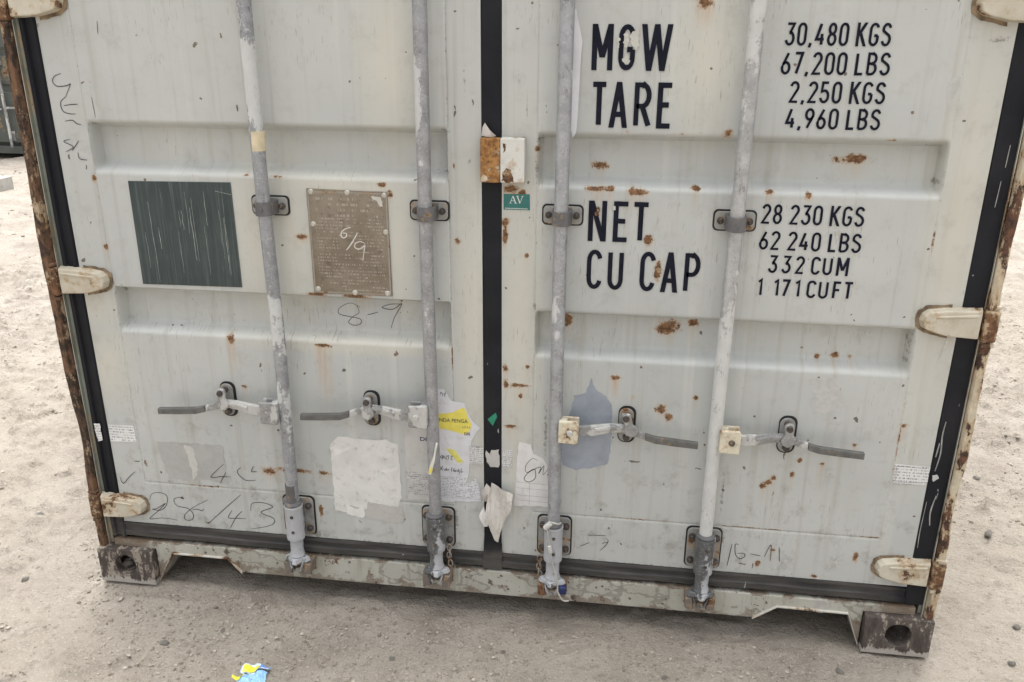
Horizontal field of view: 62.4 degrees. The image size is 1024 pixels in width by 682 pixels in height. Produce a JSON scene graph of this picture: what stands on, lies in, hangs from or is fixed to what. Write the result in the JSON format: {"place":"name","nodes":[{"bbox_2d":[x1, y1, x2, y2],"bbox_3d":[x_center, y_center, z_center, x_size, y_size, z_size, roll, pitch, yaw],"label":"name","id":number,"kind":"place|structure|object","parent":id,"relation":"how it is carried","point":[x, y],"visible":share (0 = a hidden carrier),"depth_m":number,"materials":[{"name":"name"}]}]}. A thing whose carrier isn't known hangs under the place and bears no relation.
{"place":"outdoors","nodes":[
{"label":"outdoors","id":0,"kind":"place"},
{"bbox_2d":[0,153,1023,681],"bbox_3d":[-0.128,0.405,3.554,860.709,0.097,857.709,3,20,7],"label":"ground","id":1,"kind":"structure","parent":0,"point":[56,629],"depth_m":2.51,"materials":[{"name":"grey gravel"}]},
{"bbox_2d":[0,175,13,191],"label":"concrete block","id":2,"kind":"object","parent":1,"relation":"on","point":[6,182],"depth_m":8.89,"materials":[{"name":"white concrete"}]},
{"bbox_2d":[0,28,22,153],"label":"shipping container","id":3,"kind":"object","parent":1,"relation":"on","point":[10,139],"visible":0.13,"depth_m":10.97,"materials":[{"name":"metal"}]},
{"bbox_2d":[0,28,20,141],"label":"door","id":4,"kind":"structure","parent":3,"relation":"in","point":[4,137],"depth_m":10.93,"materials":[{"name":"green paint"}]},
{"bbox_2d":[21,576,28,581],"bbox_3d":[-1.523,0.746,2.648,0.016,0.017,0.025,9,22,22],"label":"stone","id":5,"kind":"object","parent":1,"relation":"on","point":[24,579],"visible":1,"depth_m":2.64,"materials":[{"name":"beige stone"}]},
{"bbox_2d":[160,640,168,644],"bbox_3d":[-0.978,0.849,2.381,0.027,0.014,0.017,3,20,7],"label":"stone","id":6,"kind":"object","parent":1,"relation":"on","point":[164,642],"visible":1,"depth_m":2.38,"materials":[{"name":"grey stone"}]},
{"bbox_2d":[231,663,270,681],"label":"plastic wrapper","id":7,"kind":"object","parent":1,"relation":"on","point":[254,675],"visible":1,"depth_m":2.23,"materials":[{"name":"blue plastic"}]},
{"bbox_2d":[0,0,1023,657],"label":"shipping container","id":8,"kind":"object","parent":1,"relation":"on","point":[678,304],"visible":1,"depth_m":2.15,"materials":[{"name":"metal"}]},
{"bbox_2d":[35,0,484,550],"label":"door","id":9,"kind":"structure","parent":8,"relation":"in","point":[139,90],"depth_m":2.19,"materials":[{"name":"paint"}]},
{"bbox_2d":[502,0,1017,586],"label":"door","id":10,"kind":"structure","parent":8,"relation":"in","point":[877,121],"depth_m":2.06,"materials":[{"name":"paint"}]},
{"bbox_2d":[835,667,843,674],"bbox_3d":[0.885,0.893,2.283,0.016,0.020,0.025,-11,23,-27],"label":"stone","id":11,"kind":"object","parent":1,"relation":"on","point":[838,670],"visible":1,"depth_m":2.28,"materials":[{"name":"grey stone"}]},
{"bbox_2d":[984,529,991,537],"bbox_3d":[1.619,0.655,2.874,0.023,0.027,0.033,16,25,36],"label":"stone","id":12,"kind":"object","parent":1,"relation":"on","point":[988,533],"visible":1,"depth_m":2.87,"materials":[{"name":"beige stone"}]},
{"bbox_2d":[1008,661,1015,665],"bbox_3d":[1.363,0.878,2.304,0.021,0.014,0.014,1,20,2],"label":"stone","id":13,"kind":"object","parent":1,"relation":"on","point":[1011,663],"visible":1,"depth_m":2.30,"materials":[{"name":"beige stone"}]},
{"bbox_2d":[1012,624,1020,629],"bbox_3d":[1.466,0.829,2.454,0.027,0.014,0.020,-14,25,-34],"label":"stone","id":14,"kind":"object","parent":1,"relation":"on","point":[1016,626],"visible":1,"depth_m":2.45,"materials":[{"name":"beige stone"}]}
]}

